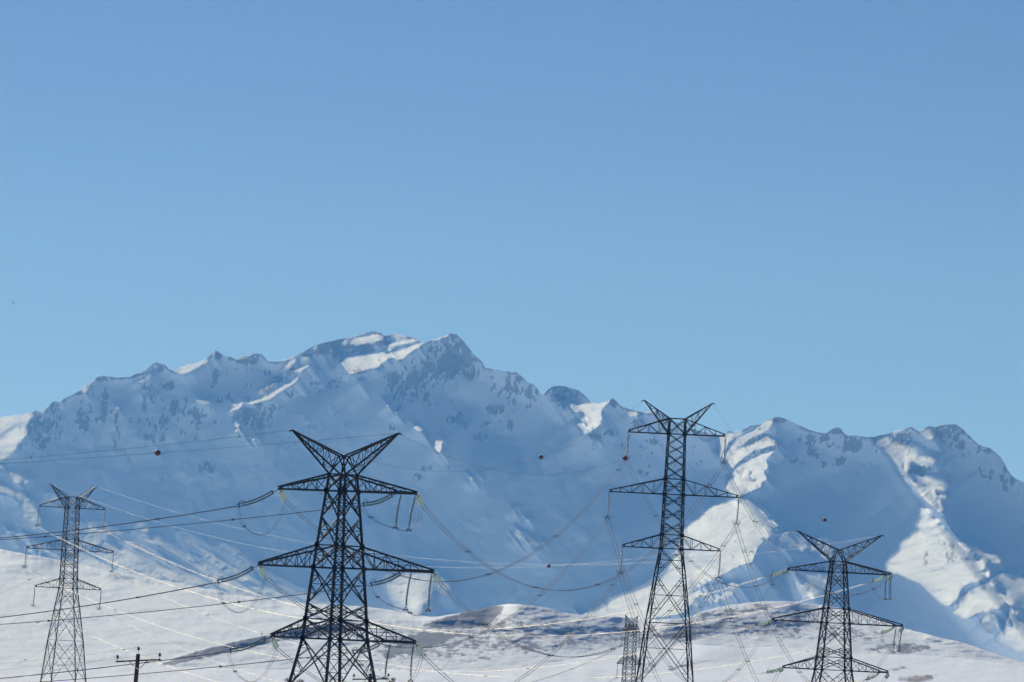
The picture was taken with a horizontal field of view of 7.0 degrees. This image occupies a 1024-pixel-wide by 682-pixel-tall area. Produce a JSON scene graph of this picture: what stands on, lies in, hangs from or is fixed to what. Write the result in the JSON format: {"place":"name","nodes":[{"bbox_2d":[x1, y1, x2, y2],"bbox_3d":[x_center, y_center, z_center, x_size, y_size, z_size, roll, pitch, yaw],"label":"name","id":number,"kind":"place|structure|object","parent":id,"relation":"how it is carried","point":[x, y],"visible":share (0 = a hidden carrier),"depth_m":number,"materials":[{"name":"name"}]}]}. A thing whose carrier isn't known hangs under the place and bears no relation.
{"place":"outdoors","nodes":[
{"label":"outdoors","id":0,"kind":"place"},
{"bbox_2d":[0,549,428,667],"bbox_3d":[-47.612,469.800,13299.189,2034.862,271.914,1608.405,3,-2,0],"label":"snowy hillside","id":1,"kind":"structure","parent":0,"point":[20,645],"depth_m":13059.43,"materials":[{"name":"white snow"}]},
{"bbox_2d":[0,330,1023,662],"bbox_3d":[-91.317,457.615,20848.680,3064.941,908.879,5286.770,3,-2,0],"label":"mountain","id":2,"kind":"structure","parent":0,"point":[940,510],"depth_m":19850.69,"materials":[{"name":"white snow"}]},
{"bbox_2d":[0,644,1023,681],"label":"snowfield hill","id":3,"kind":"structure","parent":0,"point":[911,668],"depth_m":4080.39,"materials":[{"name":"white snow"}]},
{"bbox_2d":[0,0,1023,481],"label":"sky","id":4,"kind":"structure","parent":0,"point":[809,214],"materials":[{"name":"blue"}]},
{"bbox_2d":[154,601,1023,670],"bbox_3d":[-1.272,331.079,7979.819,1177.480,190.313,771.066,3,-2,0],"label":"scrub hill","id":5,"kind":"structure","parent":0,"point":[486,650],"depth_m":7817.35,"materials":[{"name":"white snow"}]},
{"bbox_3d":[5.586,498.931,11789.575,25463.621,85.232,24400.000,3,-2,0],"label":"ground","id":6,"kind":"structure","parent":0,"visible":0},
{"bbox_2d":[26,484,113,681],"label":"lattice pylon","id":7,"kind":"object","parent":6,"relation":"on","point":[67,507],"visible":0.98,"depth_m":1539.52,"materials":[{"name":"metal"}]},
{"bbox_2d":[79,495,794,567],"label":"earth wire","id":8,"kind":"object","parent":7,"relation":"attached to","point":[404,565],"visible":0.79,"depth_m":1406.86,"materials":[{"name":"metal"}]},
{"bbox_2d":[96,486,874,564],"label":"earth wire","id":9,"kind":"object","parent":7,"relation":"attached to","point":[501,563],"visible":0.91,"depth_m":1397.94,"materials":[{"name":"metal"}]},
{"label":"insulator string","id":10,"kind":"object","parent":7,"relation":"hanging from","visible":0},
{"bbox_2d":[40,527,768,629],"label":"twin cable","id":11,"kind":"object","parent":10,"relation":"attached to","point":[394,628],"visible":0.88,"depth_m":1409.11,"materials":[{"name":"metal"}]},
{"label":"insulator string","id":12,"kind":"object","parent":7,"relation":"hanging from","visible":0},
{"bbox_2d":[0,532,100,592],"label":"twin cable","id":13,"kind":"object","parent":12,"relation":"attached to","point":[44,570],"visible":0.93,"depth_m":1563.61,"materials":[{"name":"metal"}]},
{"bbox_2d":[103,530,870,635],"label":"twin cable","id":14,"kind":"object","parent":12,"relation":"attached to","point":[498,635],"visible":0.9,"depth_m":1389.32,"materials":[{"name":"metal"}]},
{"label":"insulator string","id":15,"kind":"object","parent":7,"relation":"hanging from","visible":0},
{"bbox_2d":[24,568,753,671],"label":"twin cable","id":16,"kind":"object","parent":15,"relation":"attached to","point":[390,670],"visible":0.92,"depth_m":1407.02,"materials":[{"name":"metal"}]},
{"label":"insulator string","id":17,"kind":"object","parent":7,"relation":"hanging from","visible":0},
{"bbox_2d":[0,573,111,639],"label":"twin cable","id":18,"kind":"object","parent":17,"relation":"attached to","point":[57,610],"visible":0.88,"depth_m":1561.19,"materials":[{"name":"metal"}]},
{"bbox_2d":[110,572,878,678],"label":"twin cable","id":19,"kind":"object","parent":17,"relation":"attached to","point":[484,675],"visible":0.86,"depth_m":1407.97,"materials":[{"name":"metal"}]},
{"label":"insulator string","id":20,"kind":"object","parent":7,"relation":"hanging from","visible":0},
{"bbox_2d":[33,607,763,681],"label":"twin cable","id":21,"kind":"object","parent":20,"relation":"attached to","point":[216,681],"visible":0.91,"depth_m":1497.25,"materials":[{"name":"metal"}]},
{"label":"insulator string","id":22,"kind":"object","parent":7,"relation":"hanging from","visible":0},
{"bbox_2d":[4,610,99,669],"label":"twin cable","id":23,"kind":"object","parent":22,"relation":"attached to","point":[58,639],"visible":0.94,"depth_m":1554.03,"materials":[{"name":"metal"}]},
{"bbox_2d":[127,624,864,681],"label":"twin cable","id":24,"kind":"object","parent":22,"relation":"attached to","point":[242,670],"visible":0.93,"depth_m":1501.77,"materials":[{"name":"metal"}]},
{"bbox_2d":[116,646,160,681],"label":"utility pole","id":25,"kind":"object","parent":6,"relation":"on","point":[137,662],"visible":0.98,"depth_m":587.80,"materials":[{"name":"brown wood"}]},
{"bbox_2d":[3,655,116,679],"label":"local wire","id":26,"kind":"object","parent":25,"relation":"attached to","point":[63,668],"visible":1,"depth_m":604.96,"materials":[{"name":"metal"}]},
{"bbox_2d":[0,647,136,663],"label":"local wire","id":27,"kind":"object","parent":25,"relation":"attached to","point":[69,656],"visible":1,"depth_m":608.71,"materials":[{"name":"metal"}]},
{"bbox_2d":[9,653,158,668],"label":"local wire","id":28,"kind":"object","parent":25,"relation":"attached to","point":[82,662],"visible":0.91,"depth_m":610.22,"materials":[{"name":"metal"}]},
{"bbox_2d":[257,429,434,681],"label":"lattice pylon","id":29,"kind":"object","parent":6,"relation":"on","point":[343,491],"visible":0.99,"depth_m":856.51,"materials":[{"name":"metal"}]},
{"bbox_2d":[3,430,288,459],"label":"earth wire","id":30,"kind":"object","parent":29,"relation":"attached to","point":[147,446],"visible":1,"depth_m":851.28,"materials":[{"name":"metal"}]},
{"bbox_2d":[43,652,351,681],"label":"twin cable","id":31,"kind":"object","parent":29,"relation":"attached to","point":[199,668],"visible":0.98,"depth_m":843.04,"materials":[{"name":"metal"}]},
{"bbox_2d":[3,433,395,463],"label":"earth wire","id":32,"kind":"object","parent":29,"relation":"attached to","point":[201,449],"visible":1,"depth_m":844.39,"materials":[{"name":"metal"}]},
{"bbox_2d":[217,566,257,583],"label":"tension insulator","id":33,"kind":"object","parent":29,"relation":"attached to","point":[236,575],"visible":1,"depth_m":862.46,"materials":[{"name":"teal glass"}]},
{"bbox_2d":[0,582,217,617],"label":"twin cable","id":34,"kind":"object","parent":33,"relation":"attached to","point":[114,601],"visible":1,"depth_m":854.08,"materials":[{"name":"metal"}]},
{"bbox_2d":[228,637,270,652],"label":"tension insulator","id":35,"kind":"object","parent":29,"relation":"attached to","point":[251,646],"visible":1,"depth_m":861.02,"materials":[{"name":"teal glass"}]},
{"bbox_2d":[0,651,229,678],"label":"twin cable","id":36,"kind":"object","parent":35,"relation":"attached to","point":[115,666],"visible":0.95,"depth_m":851.87,"materials":[{"name":"metal"}]},
{"bbox_2d":[227,650,277,681],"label":"jumper loop","id":37,"kind":"object","parent":29,"relation":"hanging from","point":[256,679],"visible":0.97,"depth_m":862.86,"materials":[{"name":"metal"}]},
{"bbox_2d":[237,490,277,506],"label":"tension insulator","id":38,"kind":"object","parent":29,"relation":"attached to","point":[249,503],"visible":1,"depth_m":861.56,"materials":[{"name":"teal glass"}]},
{"bbox_2d":[0,506,236,538],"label":"twin cable","id":39,"kind":"object","parent":38,"relation":"attached to","point":[123,523],"visible":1,"depth_m":852.83,"materials":[{"name":"metal"}]},
{"bbox_2d":[236,500,286,534],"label":"jumper loop","id":40,"kind":"object","parent":29,"relation":"hanging from","point":[267,531],"visible":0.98,"depth_m":863.22,"materials":[{"name":"metal"}]},
{"bbox_2d":[258,566,266,578],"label":"tension insulator","id":41,"kind":"object","parent":29,"relation":"attached to","point":[262,571],"visible":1,"depth_m":864.54,"materials":[{"name":"beige glass"}]},
{"bbox_2d":[270,637,278,649],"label":"tension insulator","id":42,"kind":"object","parent":29,"relation":"attached to","point":[273,642],"visible":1,"depth_m":863.04,"materials":[{"name":"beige glass"}]},
{"bbox_2d":[278,490,286,501],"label":"tension insulator","id":43,"kind":"object","parent":29,"relation":"attached to","point":[281,496],"visible":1,"depth_m":863.60,"materials":[{"name":"beige glass"}]},
{"bbox_2d":[352,642,381,653],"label":"tension insulator","id":44,"kind":"object","parent":29,"relation":"attached to","point":[375,645],"visible":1,"depth_m":849.47,"materials":[{"name":"grey glass"}]},
{"bbox_2d":[351,654,422,681],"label":"jumper loop","id":45,"kind":"object","parent":44,"relation":"hanging from","point":[381,677],"visible":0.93,"depth_m":852.23,"materials":[{"name":"metal"}]},
{"bbox_2d":[362,493,396,506],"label":"tension insulator","id":46,"kind":"object","parent":29,"relation":"attached to","point":[367,502],"visible":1,"depth_m":850.90,"materials":[{"name":"grey glass"}]},
{"bbox_2d":[382,643,390,677],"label":"insulator string","id":47,"kind":"object","parent":29,"relation":"hanging from","point":[385,668],"visible":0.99,"depth_m":850.68,"materials":[{"name":"teal glass"}]},
{"bbox_2d":[369,571,404,585],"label":"tension insulator","id":48,"kind":"object","parent":29,"relation":"attached to","point":[386,581],"visible":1,"depth_m":848.81,"materials":[{"name":"grey glass"}]},
{"bbox_2d":[363,505,423,530],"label":"jumper loop","id":49,"kind":"object","parent":29,"relation":"hanging from","point":[390,526],"visible":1,"depth_m":853.96,"materials":[{"name":"metal"}]},
{"bbox_2d":[2,505,361,539],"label":"twin cable","id":50,"kind":"object","parent":49,"relation":"attached to","point":[184,524],"visible":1,"depth_m":843.09,"materials":[{"name":"metal"}]},
{"bbox_2d":[393,496,401,528],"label":"insulator string","id":51,"kind":"object","parent":29,"relation":"hanging from","point":[397,510],"visible":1,"depth_m":851.74,"materials":[{"name":"teal glass"}]},
{"bbox_2d":[403,572,411,610],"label":"insulator string","id":52,"kind":"object","parent":29,"relation":"hanging from","point":[407,594],"visible":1,"depth_m":849.93,"materials":[{"name":"teal glass"}]},
{"bbox_2d":[408,644,413,681],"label":"insulator string","id":53,"kind":"object","parent":29,"relation":"hanging from","point":[411,662],"visible":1,"depth_m":854.00,"materials":[{"name":"grey glass"}]},
{"bbox_2d":[406,495,415,531],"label":"insulator string","id":54,"kind":"object","parent":29,"relation":"hanging from","point":[410,519],"visible":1,"depth_m":853.84,"materials":[{"name":"grey glass"}]},
{"bbox_2d":[414,643,422,654],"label":"tension insulator","id":55,"kind":"object","parent":29,"relation":"attached to","point":[420,652],"visible":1,"depth_m":855.83,"materials":[{"name":"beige glass"}]},
{"bbox_2d":[416,494,423,506],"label":"tension insulator","id":56,"kind":"object","parent":29,"relation":"attached to","point":[420,499],"visible":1,"depth_m":855.55,"materials":[{"name":"beige glass"}]},
{"bbox_2d":[426,574,431,611],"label":"insulator string","id":57,"kind":"object","parent":29,"relation":"hanging from","point":[429,588],"visible":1,"depth_m":852.89,"materials":[{"name":"grey glass"}]},
{"bbox_2d":[432,573,441,583],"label":"tension insulator","id":58,"kind":"object","parent":29,"relation":"attached to","point":[439,580],"visible":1,"depth_m":854.80,"materials":[{"name":"beige glass"}]},
{"bbox_2d":[319,401,642,471],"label":"earth wire","id":59,"kind":"object","parent":29,"relation":"attached to","point":[479,470],"visible":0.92,"depth_m":966.54,"materials":[{"name":"metal"}]},
{"bbox_2d":[404,406,708,474],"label":"earth wire","id":60,"kind":"object","parent":29,"relation":"attached to","point":[552,474],"visible":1,"depth_m":951.17,"materials":[{"name":"metal"}]},
{"bbox_2d":[352,668,388,681],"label":"utility pole","id":61,"kind":"object","parent":6,"relation":"on","point":[370,679],"visible":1,"depth_m":727.75,"materials":[{"name":"brown wood"}]},
{"bbox_2d":[617,615,641,681],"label":"lattice pylon","id":62,"kind":"object","parent":6,"relation":"on","point":[632,628],"visible":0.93,"depth_m":2052.19,"materials":[{"name":"metal"}]},
{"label":"insulator string","id":63,"kind":"object","parent":62,"relation":"hanging from","visible":0},
{"bbox_2d":[315,646,621,681],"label":"twin cable","id":64,"kind":"object","parent":63,"relation":"attached to","point":[533,681],"visible":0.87,"depth_m":2018.09,"materials":[{"name":"metal"}]},
{"bbox_2d":[609,400,738,681],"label":"lattice pylon","id":65,"kind":"object","parent":6,"relation":"on","point":[662,534],"visible":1,"depth_m":1079.39,"materials":[{"name":"metal"}]},
{"bbox_2d":[604,492,610,518],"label":"insulator string","id":66,"kind":"object","parent":65,"relation":"hanging from","point":[607,513],"visible":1,"depth_m":1080.96,"materials":[{"name":"grey glass"}]},
{"bbox_2d":[265,519,608,647],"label":"twin cable","id":67,"kind":"object","parent":66,"relation":"hanging from","point":[466,638],"visible":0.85,"depth_m":988.01,"materials":[{"name":"metal"}]},
{"bbox_2d":[215,577,266,612],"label":"jumper loop","id":68,"kind":"object","parent":67,"relation":"hanging from","point":[245,609],"visible":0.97,"depth_m":864.53,"materials":[{"name":"metal"}]},
{"bbox_2d":[606,521,769,681],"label":"twin cable","id":69,"kind":"object","parent":66,"relation":"hanging from","point":[649,630],"visible":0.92,"depth_m":1141.22,"materials":[{"name":"metal"}]},
{"bbox_2d":[616,549,623,573],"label":"insulator string","id":70,"kind":"object","parent":65,"relation":"hanging from","point":[621,556],"visible":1,"depth_m":1080.45,"materials":[{"name":"grey glass"}]},
{"bbox_2d":[276,574,621,681],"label":"twin cable","id":71,"kind":"object","parent":70,"relation":"hanging from","point":[520,677],"visible":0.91,"depth_m":1029.96,"materials":[{"name":"metal"}]},
{"bbox_2d":[620,576,780,681],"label":"twin cable","id":72,"kind":"object","parent":70,"relation":"hanging from","point":[640,632],"visible":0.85,"depth_m":1101.89,"materials":[{"name":"metal"}]},
{"bbox_2d":[622,434,629,459],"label":"insulator string","id":73,"kind":"object","parent":65,"relation":"hanging from","point":[627,439],"visible":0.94,"depth_m":1081.00,"materials":[{"name":"grey glass"}]},
{"bbox_2d":[284,460,626,581],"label":"twin cable","id":74,"kind":"object","parent":73,"relation":"hanging from","point":[487,574],"visible":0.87,"depth_m":984.44,"materials":[{"name":"metal"}]},
{"bbox_2d":[625,461,783,587],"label":"twin cable","id":75,"kind":"object","parent":73,"relation":"hanging from","point":[684,552],"visible":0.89,"depth_m":1172.70,"materials":[{"name":"metal"}]},
{"bbox_2d":[715,553,720,578],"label":"insulator string","id":76,"kind":"object","parent":65,"relation":"hanging from","point":[719,563],"visible":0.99,"depth_m":1078.90,"materials":[{"name":"grey glass"}]},
{"bbox_2d":[421,579,719,681],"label":"twin cable","id":77,"kind":"object","parent":76,"relation":"hanging from","point":[638,678],"visible":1,"depth_m":1029.90,"materials":[{"name":"metal"}]},
{"bbox_2d":[717,580,886,681],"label":"twin cable","id":78,"kind":"object","parent":76,"relation":"hanging from","point":[738,634],"visible":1,"depth_m":1101.42,"materials":[{"name":"metal"}]},
{"bbox_2d":[652,413,787,530],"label":"earth wire","id":79,"kind":"object","parent":65,"relation":"attached to","point":[720,497],"visible":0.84,"depth_m":1186.49,"materials":[{"name":"metal"}]},
{"bbox_2d":[720,437,727,463],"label":"insulator string","id":80,"kind":"object","parent":65,"relation":"hanging from","point":[724,452],"visible":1,"depth_m":1079.47,"materials":[{"name":"grey glass"}]},
{"bbox_2d":[421,464,724,590],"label":"twin cable","id":81,"kind":"object","parent":80,"relation":"hanging from","point":[572,589],"visible":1,"depth_m":955.61,"materials":[{"name":"metal"}]},
{"bbox_2d":[722,464,888,595],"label":"twin cable","id":82,"kind":"object","parent":80,"relation":"hanging from","point":[784,559],"visible":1,"depth_m":1155.08,"materials":[{"name":"metal"}]},
{"bbox_2d":[733,498,739,524],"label":"insulator string","id":83,"kind":"object","parent":65,"relation":"hanging from","point":[737,513],"visible":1,"depth_m":1078.92,"materials":[{"name":"grey glass"}]},
{"bbox_2d":[439,525,737,656],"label":"twin cable","id":84,"kind":"object","parent":83,"relation":"hanging from","point":[602,651],"visible":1,"depth_m":966.15,"materials":[{"name":"metal"}]},
{"bbox_2d":[369,585,440,615],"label":"jumper loop","id":85,"kind":"object","parent":84,"relation":"hanging from","point":[404,610],"visible":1,"depth_m":852.56,"materials":[{"name":"metal"}]},
{"bbox_2d":[0,585,368,624],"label":"twin cable","id":86,"kind":"object","parent":85,"relation":"attached to","point":[188,607],"visible":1,"depth_m":841.54,"materials":[{"name":"metal"}]},
{"bbox_2d":[735,526,900,681],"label":"twin cable","id":87,"kind":"object","parent":83,"relation":"hanging from","point":[775,629],"visible":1,"depth_m":1128.64,"materials":[{"name":"metal"}]},
{"bbox_2d":[715,407,867,534],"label":"earth wire","id":88,"kind":"object","parent":65,"relation":"attached to","point":[783,489],"visible":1,"depth_m":1166.48,"materials":[{"name":"metal"}]},
{"bbox_2d":[771,530,903,681],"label":"lattice pylon","id":89,"kind":"object","parent":6,"relation":"on","point":[827,611],"visible":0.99,"depth_m":1299.28,"materials":[{"name":"metal"}]},
{"bbox_2d":[756,621,767,625],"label":"tension insulator","id":90,"kind":"object","parent":89,"relation":"attached to","point":[762,623],"visible":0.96,"depth_m":1299.54,"materials":[{"name":"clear glass"}]},
{"bbox_2d":[766,668,778,673],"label":"tension insulator","id":91,"kind":"object","parent":89,"relation":"attached to","point":[772,671],"visible":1,"depth_m":1299.65,"materials":[{"name":"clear glass"}]},
{"bbox_2d":[771,570,784,575],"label":"tension insulator","id":92,"kind":"object","parent":89,"relation":"attached to","point":[777,573],"visible":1,"depth_m":1300.29,"materials":[{"name":"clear glass"}]},
{"bbox_2d":[867,673,879,679],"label":"tension insulator","id":93,"kind":"object","parent":89,"relation":"attached to","point":[874,676],"visible":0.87,"depth_m":1305.01,"materials":[{"name":"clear glass"}]},
{"bbox_2d":[872,575,884,582],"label":"tension insulator","id":94,"kind":"object","parent":89,"relation":"attached to","point":[878,579],"visible":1,"depth_m":1304.82,"materials":[{"name":"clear glass"}]},
{"bbox_2d":[883,576,886,599],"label":"insulator string","id":95,"kind":"object","parent":89,"relation":"hanging from","point":[885,588],"visible":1,"depth_m":1303.20,"materials":[{"name":"grey glass"}]},
{"bbox_2d":[881,627,894,633],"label":"tension insulator","id":96,"kind":"object","parent":89,"relation":"attached to","point":[886,631],"visible":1,"depth_m":1305.70,"materials":[{"name":"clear glass"}]},
{"bbox_2d":[897,629,901,651],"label":"insulator string","id":97,"kind":"object","parent":89,"relation":"hanging from","point":[899,641],"visible":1,"depth_m":1299.61,"materials":[{"name":"grey glass"}]}
]}

